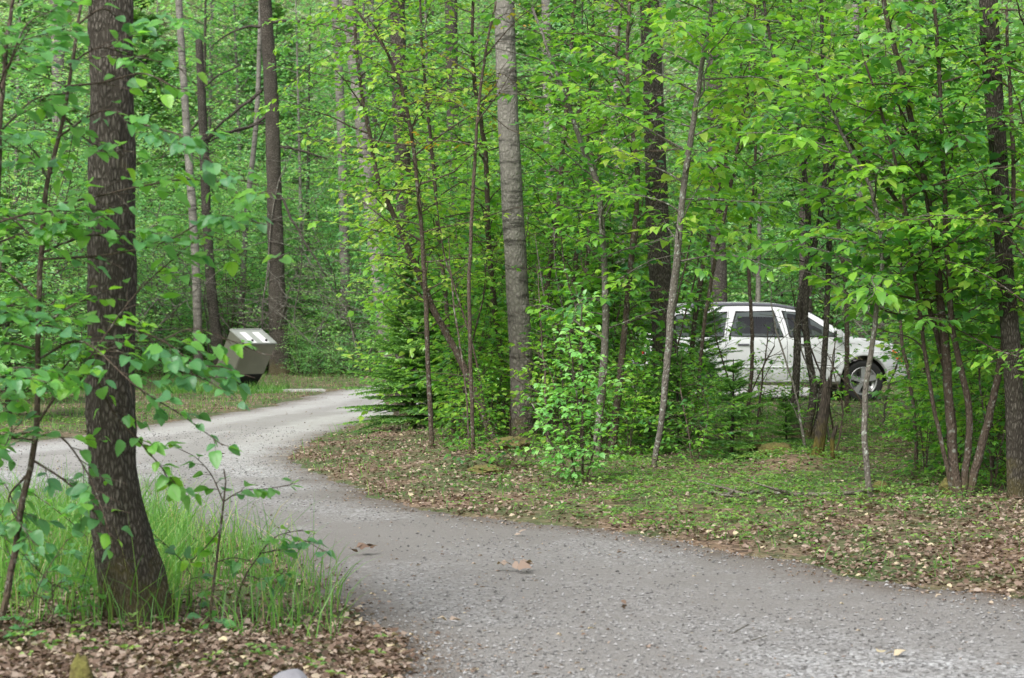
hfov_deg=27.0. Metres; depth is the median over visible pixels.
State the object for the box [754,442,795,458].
moss mound
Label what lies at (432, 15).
background leafy tree
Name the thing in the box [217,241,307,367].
understorey bush
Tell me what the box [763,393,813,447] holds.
young spruce
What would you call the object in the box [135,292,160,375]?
understorey bush
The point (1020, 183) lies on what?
leafy sapling
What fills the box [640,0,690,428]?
dark furrowed tree
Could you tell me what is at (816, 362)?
bare shrub
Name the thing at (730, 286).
understorey bush
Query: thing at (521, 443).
moss mound
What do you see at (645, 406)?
young spruce
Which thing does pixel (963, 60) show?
understorey bush
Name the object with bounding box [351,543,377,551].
dead leaf cluster
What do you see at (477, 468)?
moss mound
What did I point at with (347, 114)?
background leafy tree
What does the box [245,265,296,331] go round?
understorey bush
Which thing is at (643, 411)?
leafy sapling
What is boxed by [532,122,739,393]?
leafy sapling
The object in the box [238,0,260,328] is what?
leaning thin tree
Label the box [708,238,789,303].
understorey bush
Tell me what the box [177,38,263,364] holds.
brown slender tree
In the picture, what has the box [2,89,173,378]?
understorey bush
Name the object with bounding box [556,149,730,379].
leafy sapling
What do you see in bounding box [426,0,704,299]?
deciduous tree
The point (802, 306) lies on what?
young alder
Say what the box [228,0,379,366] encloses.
background leafy tree
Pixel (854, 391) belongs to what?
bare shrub
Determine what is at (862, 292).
young alder
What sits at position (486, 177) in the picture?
young alder
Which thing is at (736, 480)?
ground cover
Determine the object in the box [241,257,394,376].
bare brush
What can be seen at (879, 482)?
moss mound
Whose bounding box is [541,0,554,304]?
background tree
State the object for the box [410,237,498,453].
bare shrub
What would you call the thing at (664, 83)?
background leafy tree
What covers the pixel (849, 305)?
bare brush
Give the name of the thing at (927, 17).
background leafy tree
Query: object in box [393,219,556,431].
leafy sapling
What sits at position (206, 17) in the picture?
background leafy tree
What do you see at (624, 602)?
dead leaf cluster
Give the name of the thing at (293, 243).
understorey bush
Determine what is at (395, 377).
young spruce
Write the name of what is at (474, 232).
leafy sapling
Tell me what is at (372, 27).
background leafy tree
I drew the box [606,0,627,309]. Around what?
background tree
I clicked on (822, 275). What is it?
background leafy tree
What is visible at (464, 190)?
understorey bush
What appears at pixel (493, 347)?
young spruce
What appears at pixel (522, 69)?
understorey bush
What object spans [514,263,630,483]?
bright shrub
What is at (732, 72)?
background leafy tree
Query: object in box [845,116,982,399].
understorey bush
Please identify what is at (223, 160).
understorey bush
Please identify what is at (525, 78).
background leafy tree
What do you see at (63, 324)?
understorey bush
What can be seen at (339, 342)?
understorey bush
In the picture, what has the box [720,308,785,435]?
bare shrub
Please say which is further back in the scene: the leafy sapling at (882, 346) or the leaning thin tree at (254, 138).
the leaning thin tree at (254, 138)
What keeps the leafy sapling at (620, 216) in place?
on the ground at (706, 516)
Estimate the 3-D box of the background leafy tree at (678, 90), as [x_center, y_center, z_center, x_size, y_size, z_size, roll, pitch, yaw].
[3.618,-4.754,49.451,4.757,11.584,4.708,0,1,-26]
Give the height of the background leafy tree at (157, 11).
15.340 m
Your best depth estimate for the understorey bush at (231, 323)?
54.48 m
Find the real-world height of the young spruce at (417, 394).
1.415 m
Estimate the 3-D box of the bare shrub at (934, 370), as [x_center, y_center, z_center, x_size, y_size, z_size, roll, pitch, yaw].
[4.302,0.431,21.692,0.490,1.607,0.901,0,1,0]
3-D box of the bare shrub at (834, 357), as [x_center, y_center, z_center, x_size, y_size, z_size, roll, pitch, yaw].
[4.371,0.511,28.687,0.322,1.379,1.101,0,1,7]
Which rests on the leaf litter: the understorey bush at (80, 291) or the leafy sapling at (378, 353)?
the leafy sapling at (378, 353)
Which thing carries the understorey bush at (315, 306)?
on the ground at (706, 516)
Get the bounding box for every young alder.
[246,0,500,446]
[378,0,581,434]
[460,0,663,436]
[462,0,727,456]
[499,0,713,443]
[523,0,764,455]
[554,0,857,467]
[618,0,820,408]
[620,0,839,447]
[668,0,948,443]
[725,0,902,414]
[734,13,986,497]
[752,0,1017,433]
[871,0,1023,381]
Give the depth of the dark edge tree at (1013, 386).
16.78 m
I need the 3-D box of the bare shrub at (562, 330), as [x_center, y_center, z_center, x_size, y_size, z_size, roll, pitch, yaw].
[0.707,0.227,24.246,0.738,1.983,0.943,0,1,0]
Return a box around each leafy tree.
[0,0,89,363]
[3,0,137,292]
[38,30,161,335]
[134,0,303,293]
[136,0,222,295]
[136,0,293,357]
[147,0,288,288]
[155,0,336,319]
[223,0,378,367]
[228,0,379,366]
[257,0,461,367]
[263,0,459,362]
[276,0,471,364]
[303,6,422,371]
[311,1,433,248]
[353,0,494,321]
[369,0,487,250]
[387,0,525,244]
[413,0,532,233]
[426,0,592,306]
[433,0,536,174]
[436,1,495,220]
[458,29,525,262]
[484,4,577,189]
[521,0,645,363]
[531,0,721,288]
[538,0,696,250]
[579,0,752,305]
[607,87,812,302]
[622,3,706,212]
[664,4,780,301]
[667,1,777,296]
[682,1,851,306]
[730,1,901,322]
[832,0,934,340]
[883,0,1023,147]
[887,0,1013,114]
[919,0,1023,123]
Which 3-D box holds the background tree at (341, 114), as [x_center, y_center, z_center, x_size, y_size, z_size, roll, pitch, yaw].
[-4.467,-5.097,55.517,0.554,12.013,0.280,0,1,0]
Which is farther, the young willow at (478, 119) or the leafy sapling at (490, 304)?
the leafy sapling at (490, 304)
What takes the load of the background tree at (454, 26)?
on the ground at (706, 516)
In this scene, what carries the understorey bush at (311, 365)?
on the ground at (706, 516)
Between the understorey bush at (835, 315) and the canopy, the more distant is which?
the canopy
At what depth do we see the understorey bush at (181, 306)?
53.25 m
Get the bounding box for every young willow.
[268,0,549,448]
[313,0,544,436]
[372,0,539,448]
[494,0,680,436]
[673,0,849,424]
[779,45,1023,467]
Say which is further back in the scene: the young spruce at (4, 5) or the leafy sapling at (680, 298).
the young spruce at (4, 5)
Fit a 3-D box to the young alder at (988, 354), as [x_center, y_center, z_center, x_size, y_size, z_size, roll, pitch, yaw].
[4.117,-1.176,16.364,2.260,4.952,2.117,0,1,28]
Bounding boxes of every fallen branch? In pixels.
[694,480,874,497]
[731,624,766,640]
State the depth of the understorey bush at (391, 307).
31.92 m
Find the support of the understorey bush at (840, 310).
on the ground at (706, 516)
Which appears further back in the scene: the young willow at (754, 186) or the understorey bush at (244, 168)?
the understorey bush at (244, 168)
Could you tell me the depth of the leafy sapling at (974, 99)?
23.02 m
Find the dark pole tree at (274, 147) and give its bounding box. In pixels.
[200,0,327,374]
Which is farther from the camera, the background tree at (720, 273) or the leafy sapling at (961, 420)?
the background tree at (720, 273)
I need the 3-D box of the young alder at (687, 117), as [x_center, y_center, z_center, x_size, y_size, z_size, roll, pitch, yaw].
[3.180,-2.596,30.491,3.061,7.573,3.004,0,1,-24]
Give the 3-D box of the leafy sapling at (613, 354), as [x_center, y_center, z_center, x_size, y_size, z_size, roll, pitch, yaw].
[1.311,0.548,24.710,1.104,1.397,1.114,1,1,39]
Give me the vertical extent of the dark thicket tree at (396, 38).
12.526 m
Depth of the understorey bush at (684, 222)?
61.75 m
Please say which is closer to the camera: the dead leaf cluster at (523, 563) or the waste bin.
the dead leaf cluster at (523, 563)
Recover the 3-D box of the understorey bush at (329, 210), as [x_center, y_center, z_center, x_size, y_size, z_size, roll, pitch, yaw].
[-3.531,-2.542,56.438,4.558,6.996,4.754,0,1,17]
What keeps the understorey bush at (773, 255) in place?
on the ground at (706, 516)
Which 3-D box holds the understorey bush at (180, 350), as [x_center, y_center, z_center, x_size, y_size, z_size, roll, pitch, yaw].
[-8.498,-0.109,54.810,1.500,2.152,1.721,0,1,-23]
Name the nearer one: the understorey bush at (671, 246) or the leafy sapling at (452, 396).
the leafy sapling at (452, 396)
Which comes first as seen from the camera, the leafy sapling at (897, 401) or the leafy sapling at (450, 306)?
the leafy sapling at (897, 401)
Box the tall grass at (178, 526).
[0,448,379,638]
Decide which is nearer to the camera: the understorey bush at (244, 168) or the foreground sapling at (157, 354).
the foreground sapling at (157, 354)
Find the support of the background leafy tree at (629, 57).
on the ground at (706, 516)
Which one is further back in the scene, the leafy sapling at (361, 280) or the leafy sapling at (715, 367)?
the leafy sapling at (715, 367)
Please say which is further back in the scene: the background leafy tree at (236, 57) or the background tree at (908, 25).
the background leafy tree at (236, 57)
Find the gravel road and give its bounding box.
[0,384,1023,677]
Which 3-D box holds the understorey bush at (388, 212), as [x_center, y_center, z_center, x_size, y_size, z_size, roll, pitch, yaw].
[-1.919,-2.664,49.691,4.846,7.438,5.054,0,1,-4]
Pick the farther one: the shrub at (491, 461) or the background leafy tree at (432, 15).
the background leafy tree at (432, 15)
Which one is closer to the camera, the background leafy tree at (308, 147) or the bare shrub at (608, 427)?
the bare shrub at (608, 427)
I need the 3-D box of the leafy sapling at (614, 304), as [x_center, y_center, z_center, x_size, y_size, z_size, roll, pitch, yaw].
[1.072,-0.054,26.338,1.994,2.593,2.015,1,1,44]
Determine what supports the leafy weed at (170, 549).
on the ground at (706, 516)
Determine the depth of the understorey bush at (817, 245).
61.94 m
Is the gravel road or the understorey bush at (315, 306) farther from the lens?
the understorey bush at (315, 306)
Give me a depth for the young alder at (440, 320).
23.34 m
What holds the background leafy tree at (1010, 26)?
on the ground at (706, 516)
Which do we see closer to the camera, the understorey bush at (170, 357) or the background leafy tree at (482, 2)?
the understorey bush at (170, 357)
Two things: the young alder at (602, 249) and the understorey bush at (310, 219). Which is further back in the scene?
the understorey bush at (310, 219)
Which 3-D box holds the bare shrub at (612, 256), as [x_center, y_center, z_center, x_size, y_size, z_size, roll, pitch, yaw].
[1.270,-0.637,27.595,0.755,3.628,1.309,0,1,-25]
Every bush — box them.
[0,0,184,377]
[0,5,143,375]
[0,63,142,400]
[0,168,79,419]
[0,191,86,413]
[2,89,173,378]
[17,286,86,400]
[19,214,154,388]
[26,91,211,331]
[42,141,189,367]
[58,213,181,375]
[67,176,227,367]
[72,196,182,353]
[79,148,217,344]
[135,282,175,376]
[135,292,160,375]
[136,176,267,370]
[136,195,204,372]
[136,247,207,375]
[137,91,324,349]
[137,120,294,347]
[140,145,302,360]
[155,182,262,334]
[157,342,185,378]
[158,299,207,373]
[165,243,255,371]
[197,174,329,369]
[206,297,260,342]
[215,142,356,370]
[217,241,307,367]
[245,132,355,321]
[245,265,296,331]
[254,196,362,352]
[258,241,361,373]
[265,172,386,366]
[267,157,362,343]
[273,315,323,375]
[282,120,431,362]
[288,303,324,372]
[291,334,328,375]
[308,253,395,374]
[312,293,371,373]
[313,334,346,376]
[317,178,393,357]
[326,71,525,347]
[334,332,367,377]
[346,307,395,370]
[362,247,476,402]
[379,127,571,392]
[424,42,640,381]
[497,137,683,354]
[499,250,622,389]
[560,166,709,323]
[572,128,736,297]
[576,72,699,238]
[609,103,770,312]
[630,186,705,301]
[644,147,746,287]
[677,257,764,302]
[695,200,824,302]
[698,127,835,311]
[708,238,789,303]
[723,97,894,340]
[727,212,853,330]
[762,180,874,331]
[764,142,882,339]
[786,118,940,343]
[796,198,891,339]
[816,169,896,335]
[832,0,1023,370]
[834,27,1007,341]
[840,0,1023,370]
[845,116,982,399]
[849,86,1019,402]
[851,48,1021,321]
[869,2,1023,321]
[889,0,1023,251]
[893,81,1023,434]
[957,53,1023,197]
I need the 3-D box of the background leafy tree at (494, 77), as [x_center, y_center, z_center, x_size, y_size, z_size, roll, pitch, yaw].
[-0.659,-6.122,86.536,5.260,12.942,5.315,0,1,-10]
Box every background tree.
[50,0,67,367]
[331,0,350,372]
[445,0,462,306]
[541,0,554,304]
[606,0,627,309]
[706,0,726,390]
[798,0,811,386]
[852,2,864,337]
[895,0,914,382]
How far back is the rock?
8.94 m
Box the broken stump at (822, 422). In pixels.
[807,368,837,459]
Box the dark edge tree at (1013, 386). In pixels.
[979,0,1023,498]
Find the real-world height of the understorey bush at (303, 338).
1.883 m
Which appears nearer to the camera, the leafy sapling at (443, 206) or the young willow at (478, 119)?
the young willow at (478, 119)
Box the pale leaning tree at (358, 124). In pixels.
[342,0,395,404]
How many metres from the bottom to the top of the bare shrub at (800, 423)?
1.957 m
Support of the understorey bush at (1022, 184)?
on the ground at (706, 516)
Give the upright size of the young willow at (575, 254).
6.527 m
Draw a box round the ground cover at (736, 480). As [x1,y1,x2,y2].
[0,406,1023,674]
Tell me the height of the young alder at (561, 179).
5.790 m
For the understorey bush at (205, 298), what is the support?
on the ground at (706, 516)
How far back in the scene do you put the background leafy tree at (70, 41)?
66.41 m
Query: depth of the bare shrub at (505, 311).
24.41 m
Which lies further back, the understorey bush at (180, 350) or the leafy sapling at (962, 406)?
the understorey bush at (180, 350)
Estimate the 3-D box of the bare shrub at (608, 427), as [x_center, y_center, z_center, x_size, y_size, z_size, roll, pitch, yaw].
[0.822,-0.193,22.393,1.046,2.868,1.241,1,1,40]
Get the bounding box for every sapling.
[0,0,136,461]
[0,0,294,627]
[175,447,303,630]
[232,525,335,614]
[332,106,531,415]
[335,136,532,395]
[336,165,502,414]
[341,199,441,404]
[347,85,552,406]
[359,89,588,400]
[391,232,545,422]
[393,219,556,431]
[401,113,589,423]
[409,293,509,438]
[412,85,640,402]
[416,160,551,360]
[416,324,508,441]
[425,270,480,407]
[430,249,561,437]
[441,361,523,450]
[452,81,703,401]
[465,158,583,401]
[472,223,617,423]
[490,313,596,443]
[492,214,622,423]
[494,313,616,448]
[504,84,699,419]
[526,95,699,420]
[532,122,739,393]
[539,230,672,428]
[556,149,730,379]
[561,356,642,453]
[584,326,659,437]
[589,345,653,435]
[589,345,678,460]
[597,327,684,447]
[613,327,713,448]
[659,342,731,437]
[667,354,743,448]
[694,346,729,407]
[737,356,791,421]
[776,354,818,413]
[848,66,1023,416]
[852,69,1023,389]
[856,79,1023,434]
[861,61,1023,438]
[868,352,975,475]
[872,243,1005,459]
[877,121,1020,414]
[881,28,1023,375]
[886,308,1005,472]
[895,200,1023,471]
[905,190,1023,461]
[914,112,1023,428]
[916,166,1023,468]
[916,340,1005,484]
[917,313,1023,487]
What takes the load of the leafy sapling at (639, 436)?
on the ground at (706, 516)
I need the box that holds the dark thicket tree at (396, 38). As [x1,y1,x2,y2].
[390,0,413,424]
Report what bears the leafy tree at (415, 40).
on the ground at (706, 516)
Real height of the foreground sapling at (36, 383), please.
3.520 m
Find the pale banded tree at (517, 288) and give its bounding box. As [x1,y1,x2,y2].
[495,0,538,441]
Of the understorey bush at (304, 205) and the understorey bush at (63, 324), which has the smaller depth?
the understorey bush at (63, 324)
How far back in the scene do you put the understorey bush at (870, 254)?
60.18 m
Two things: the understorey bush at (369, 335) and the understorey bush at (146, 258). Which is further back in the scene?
the understorey bush at (369, 335)
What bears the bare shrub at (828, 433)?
on the ground at (706, 516)
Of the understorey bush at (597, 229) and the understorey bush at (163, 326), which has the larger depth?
the understorey bush at (163, 326)
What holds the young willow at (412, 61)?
on the ground at (706, 516)
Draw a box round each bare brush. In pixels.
[0,81,87,376]
[4,161,221,355]
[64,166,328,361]
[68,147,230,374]
[137,132,338,352]
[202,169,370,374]
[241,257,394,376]
[257,142,417,372]
[329,212,396,322]
[683,226,798,303]
[779,272,935,359]
[797,192,895,362]
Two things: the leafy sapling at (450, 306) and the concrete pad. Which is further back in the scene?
the concrete pad
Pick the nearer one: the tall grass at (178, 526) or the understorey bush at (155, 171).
the tall grass at (178, 526)
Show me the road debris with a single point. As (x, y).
(534, 580)
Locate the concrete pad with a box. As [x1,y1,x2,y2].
[237,389,325,391]
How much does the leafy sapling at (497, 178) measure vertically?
4.674 m
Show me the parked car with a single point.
(734, 310)
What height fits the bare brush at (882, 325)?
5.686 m
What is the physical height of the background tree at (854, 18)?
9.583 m
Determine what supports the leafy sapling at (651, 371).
on the ground at (706, 516)
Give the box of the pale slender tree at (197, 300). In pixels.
[175,0,202,360]
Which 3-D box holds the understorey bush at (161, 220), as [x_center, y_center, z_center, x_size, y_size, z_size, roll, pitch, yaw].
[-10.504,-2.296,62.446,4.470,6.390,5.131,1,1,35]
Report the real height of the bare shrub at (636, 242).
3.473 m
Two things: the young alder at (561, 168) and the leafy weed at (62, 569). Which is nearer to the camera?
the leafy weed at (62, 569)
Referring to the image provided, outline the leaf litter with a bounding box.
[0,371,1023,677]
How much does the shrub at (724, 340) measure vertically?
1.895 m
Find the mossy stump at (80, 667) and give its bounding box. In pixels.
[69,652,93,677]
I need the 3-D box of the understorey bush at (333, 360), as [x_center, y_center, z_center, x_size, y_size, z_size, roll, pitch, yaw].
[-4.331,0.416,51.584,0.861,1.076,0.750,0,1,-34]
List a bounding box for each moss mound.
[467,464,505,474]
[486,436,534,452]
[749,439,771,451]
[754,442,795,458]
[872,480,889,492]
[938,477,951,495]
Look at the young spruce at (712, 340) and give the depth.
31.73 m
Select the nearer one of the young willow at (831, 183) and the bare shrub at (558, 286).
the young willow at (831, 183)
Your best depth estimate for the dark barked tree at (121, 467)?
10.52 m
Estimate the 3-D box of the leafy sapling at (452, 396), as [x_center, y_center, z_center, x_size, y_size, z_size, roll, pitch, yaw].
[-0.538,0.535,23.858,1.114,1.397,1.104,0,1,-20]
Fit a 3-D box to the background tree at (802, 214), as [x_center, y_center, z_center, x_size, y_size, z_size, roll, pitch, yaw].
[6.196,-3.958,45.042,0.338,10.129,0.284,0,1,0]
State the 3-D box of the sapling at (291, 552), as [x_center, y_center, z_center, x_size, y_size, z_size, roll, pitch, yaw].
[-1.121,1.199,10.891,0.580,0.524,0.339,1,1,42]
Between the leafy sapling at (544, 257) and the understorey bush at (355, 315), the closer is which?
the leafy sapling at (544, 257)
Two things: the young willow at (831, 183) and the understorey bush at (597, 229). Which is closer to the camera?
the young willow at (831, 183)
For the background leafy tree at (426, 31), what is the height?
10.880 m
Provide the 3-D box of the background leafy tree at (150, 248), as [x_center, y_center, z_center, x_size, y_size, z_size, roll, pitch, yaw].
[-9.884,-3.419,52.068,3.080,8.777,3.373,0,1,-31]
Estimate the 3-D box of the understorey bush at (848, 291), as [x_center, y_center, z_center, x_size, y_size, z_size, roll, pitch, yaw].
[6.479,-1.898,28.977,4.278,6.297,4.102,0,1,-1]
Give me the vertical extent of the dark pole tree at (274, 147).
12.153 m
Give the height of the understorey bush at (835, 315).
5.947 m
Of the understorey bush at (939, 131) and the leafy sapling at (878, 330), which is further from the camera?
the understorey bush at (939, 131)
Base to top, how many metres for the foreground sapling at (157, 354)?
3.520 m
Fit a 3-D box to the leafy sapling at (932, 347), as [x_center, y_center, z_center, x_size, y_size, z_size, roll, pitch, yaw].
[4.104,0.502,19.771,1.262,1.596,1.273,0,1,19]
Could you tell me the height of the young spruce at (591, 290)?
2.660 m
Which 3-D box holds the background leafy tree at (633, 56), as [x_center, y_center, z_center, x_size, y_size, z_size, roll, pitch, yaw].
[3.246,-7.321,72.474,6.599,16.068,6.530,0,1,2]
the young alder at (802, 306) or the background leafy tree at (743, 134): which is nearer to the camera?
the young alder at (802, 306)
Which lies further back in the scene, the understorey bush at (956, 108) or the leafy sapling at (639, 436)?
the understorey bush at (956, 108)
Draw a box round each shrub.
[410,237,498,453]
[411,195,504,441]
[443,397,547,472]
[449,197,499,377]
[457,248,530,434]
[483,210,563,435]
[493,255,552,451]
[499,216,595,444]
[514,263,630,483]
[522,232,578,443]
[528,180,644,432]
[540,201,570,424]
[542,273,596,440]
[582,156,640,366]
[587,287,713,439]
[595,158,654,420]
[637,348,760,463]
[649,221,707,430]
[652,175,699,387]
[678,282,788,436]
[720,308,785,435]
[761,243,849,436]
[761,277,819,450]
[792,292,883,454]
[792,317,834,441]
[804,337,872,423]
[832,333,848,393]
[875,321,915,423]
[913,314,940,400]
[916,302,1023,491]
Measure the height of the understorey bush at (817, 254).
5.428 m
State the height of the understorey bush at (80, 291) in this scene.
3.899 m
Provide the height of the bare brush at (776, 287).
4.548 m
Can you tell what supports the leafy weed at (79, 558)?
on the ground at (706, 516)
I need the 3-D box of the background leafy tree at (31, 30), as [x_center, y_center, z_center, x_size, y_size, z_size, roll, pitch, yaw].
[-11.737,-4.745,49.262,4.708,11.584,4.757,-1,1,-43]
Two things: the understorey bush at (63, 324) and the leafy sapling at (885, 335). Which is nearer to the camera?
the leafy sapling at (885, 335)
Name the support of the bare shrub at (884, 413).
on the ground at (706, 516)
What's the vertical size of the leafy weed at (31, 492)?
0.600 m
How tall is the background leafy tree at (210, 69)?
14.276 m
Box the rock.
[273,669,307,677]
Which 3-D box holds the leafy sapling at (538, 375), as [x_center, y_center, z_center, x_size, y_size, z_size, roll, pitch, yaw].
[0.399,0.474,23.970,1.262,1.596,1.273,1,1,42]
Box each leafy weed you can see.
[0,479,77,590]
[0,514,39,593]
[0,530,83,639]
[0,531,99,628]
[27,488,92,580]
[54,508,118,615]
[152,529,226,609]
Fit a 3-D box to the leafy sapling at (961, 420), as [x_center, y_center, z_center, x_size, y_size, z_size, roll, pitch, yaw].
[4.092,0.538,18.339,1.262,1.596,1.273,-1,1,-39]
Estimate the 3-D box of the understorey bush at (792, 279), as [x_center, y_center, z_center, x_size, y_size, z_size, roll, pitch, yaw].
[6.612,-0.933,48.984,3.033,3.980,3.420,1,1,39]
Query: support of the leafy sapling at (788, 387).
on the ground at (706, 516)
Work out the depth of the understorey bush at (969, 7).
28.92 m
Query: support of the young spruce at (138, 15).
on the ground at (706, 516)
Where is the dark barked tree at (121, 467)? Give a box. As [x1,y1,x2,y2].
[85,0,174,626]
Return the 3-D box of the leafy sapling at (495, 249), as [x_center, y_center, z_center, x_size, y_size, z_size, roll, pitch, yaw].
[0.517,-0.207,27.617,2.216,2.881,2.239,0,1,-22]
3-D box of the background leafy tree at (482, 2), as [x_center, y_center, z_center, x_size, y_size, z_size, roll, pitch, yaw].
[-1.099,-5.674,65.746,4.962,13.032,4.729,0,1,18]
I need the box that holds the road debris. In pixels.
[0,394,1016,677]
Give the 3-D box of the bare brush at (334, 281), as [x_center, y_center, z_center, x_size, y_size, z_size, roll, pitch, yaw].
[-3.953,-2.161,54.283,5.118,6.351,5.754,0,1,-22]
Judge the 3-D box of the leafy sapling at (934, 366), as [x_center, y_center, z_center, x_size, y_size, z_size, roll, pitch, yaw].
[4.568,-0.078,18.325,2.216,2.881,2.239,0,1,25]
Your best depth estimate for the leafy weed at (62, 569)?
9.73 m
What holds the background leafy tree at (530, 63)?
on the ground at (706, 516)
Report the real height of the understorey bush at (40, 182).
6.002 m
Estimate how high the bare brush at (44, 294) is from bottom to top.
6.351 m
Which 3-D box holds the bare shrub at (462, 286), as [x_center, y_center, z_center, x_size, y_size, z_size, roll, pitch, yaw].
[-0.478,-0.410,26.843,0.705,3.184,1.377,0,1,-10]
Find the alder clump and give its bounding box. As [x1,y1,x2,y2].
[723,0,1023,496]
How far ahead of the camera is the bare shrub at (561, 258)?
28.19 m
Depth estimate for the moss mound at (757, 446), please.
21.86 m
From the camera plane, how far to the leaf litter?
12.47 m
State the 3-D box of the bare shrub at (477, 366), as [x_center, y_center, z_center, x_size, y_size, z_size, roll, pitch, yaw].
[-0.557,-0.152,22.532,0.977,2.746,0.707,0,1,0]
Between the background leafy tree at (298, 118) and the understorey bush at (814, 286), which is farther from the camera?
the background leafy tree at (298, 118)
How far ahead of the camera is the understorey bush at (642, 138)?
64.97 m
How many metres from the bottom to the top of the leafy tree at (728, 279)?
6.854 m
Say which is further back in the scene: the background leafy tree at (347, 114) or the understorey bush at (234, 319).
the background leafy tree at (347, 114)
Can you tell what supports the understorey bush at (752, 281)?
on the ground at (706, 516)
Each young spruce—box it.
[0,0,166,310]
[42,0,264,328]
[161,0,359,311]
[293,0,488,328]
[336,260,497,432]
[391,325,467,424]
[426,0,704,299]
[458,292,508,420]
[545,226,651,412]
[618,377,687,452]
[632,348,718,452]
[651,279,749,406]
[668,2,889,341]
[688,359,786,457]
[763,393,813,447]
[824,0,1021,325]
[868,202,1019,429]
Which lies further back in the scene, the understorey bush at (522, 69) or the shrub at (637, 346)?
the understorey bush at (522, 69)
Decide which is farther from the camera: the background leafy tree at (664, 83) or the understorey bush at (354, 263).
the background leafy tree at (664, 83)
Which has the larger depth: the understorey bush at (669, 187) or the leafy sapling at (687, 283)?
the understorey bush at (669, 187)
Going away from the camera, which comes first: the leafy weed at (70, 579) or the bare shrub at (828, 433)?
the leafy weed at (70, 579)
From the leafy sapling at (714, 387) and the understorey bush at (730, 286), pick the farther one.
the understorey bush at (730, 286)
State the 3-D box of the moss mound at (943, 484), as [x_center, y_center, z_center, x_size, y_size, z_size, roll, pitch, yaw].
[3.552,1.198,17.155,0.230,0.208,0.213,0,1,32]
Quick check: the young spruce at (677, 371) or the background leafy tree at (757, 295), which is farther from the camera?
the background leafy tree at (757, 295)
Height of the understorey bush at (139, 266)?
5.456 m
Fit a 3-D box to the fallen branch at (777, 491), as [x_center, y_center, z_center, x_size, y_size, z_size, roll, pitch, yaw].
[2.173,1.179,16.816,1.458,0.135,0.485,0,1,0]
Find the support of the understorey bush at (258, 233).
on the ground at (706, 516)
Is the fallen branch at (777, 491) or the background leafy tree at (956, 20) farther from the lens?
the background leafy tree at (956, 20)
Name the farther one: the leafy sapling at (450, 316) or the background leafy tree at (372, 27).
the background leafy tree at (372, 27)
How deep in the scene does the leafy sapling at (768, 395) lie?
29.75 m
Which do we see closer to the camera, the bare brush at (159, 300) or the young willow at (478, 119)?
the young willow at (478, 119)
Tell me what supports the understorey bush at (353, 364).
on the ground at (706, 516)
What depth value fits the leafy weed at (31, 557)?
11.27 m
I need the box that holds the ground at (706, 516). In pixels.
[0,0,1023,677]
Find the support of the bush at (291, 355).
on the ground at (706, 516)
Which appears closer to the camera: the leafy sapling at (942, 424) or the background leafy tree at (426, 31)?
the leafy sapling at (942, 424)
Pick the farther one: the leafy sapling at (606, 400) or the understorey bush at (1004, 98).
the understorey bush at (1004, 98)
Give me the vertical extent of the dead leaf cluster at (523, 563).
0.062 m
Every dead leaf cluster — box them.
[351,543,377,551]
[438,615,459,619]
[497,559,532,569]
[621,600,626,608]
[876,648,904,654]
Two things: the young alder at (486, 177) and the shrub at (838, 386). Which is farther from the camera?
the young alder at (486, 177)
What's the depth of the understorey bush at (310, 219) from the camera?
74.77 m
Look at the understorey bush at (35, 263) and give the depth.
29.91 m
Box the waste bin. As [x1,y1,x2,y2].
[209,329,276,388]
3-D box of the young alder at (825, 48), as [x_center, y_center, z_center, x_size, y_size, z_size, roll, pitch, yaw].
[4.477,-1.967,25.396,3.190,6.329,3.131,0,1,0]
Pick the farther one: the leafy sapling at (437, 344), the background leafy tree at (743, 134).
the background leafy tree at (743, 134)
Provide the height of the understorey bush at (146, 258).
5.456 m
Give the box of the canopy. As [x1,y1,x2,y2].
[0,0,1023,247]
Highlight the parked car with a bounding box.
[628,302,912,400]
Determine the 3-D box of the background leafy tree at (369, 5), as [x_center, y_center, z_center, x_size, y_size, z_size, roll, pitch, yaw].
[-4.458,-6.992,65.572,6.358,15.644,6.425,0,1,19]
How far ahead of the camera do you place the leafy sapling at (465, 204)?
28.05 m
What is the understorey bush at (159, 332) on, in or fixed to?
on the ground at (706, 516)
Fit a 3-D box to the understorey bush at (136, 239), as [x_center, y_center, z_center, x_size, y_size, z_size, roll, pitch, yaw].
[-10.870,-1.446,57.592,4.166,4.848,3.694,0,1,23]
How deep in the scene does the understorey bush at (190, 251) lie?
57.40 m
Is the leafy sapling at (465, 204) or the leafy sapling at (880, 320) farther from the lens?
the leafy sapling at (465, 204)
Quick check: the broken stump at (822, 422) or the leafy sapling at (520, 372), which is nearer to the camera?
the broken stump at (822, 422)

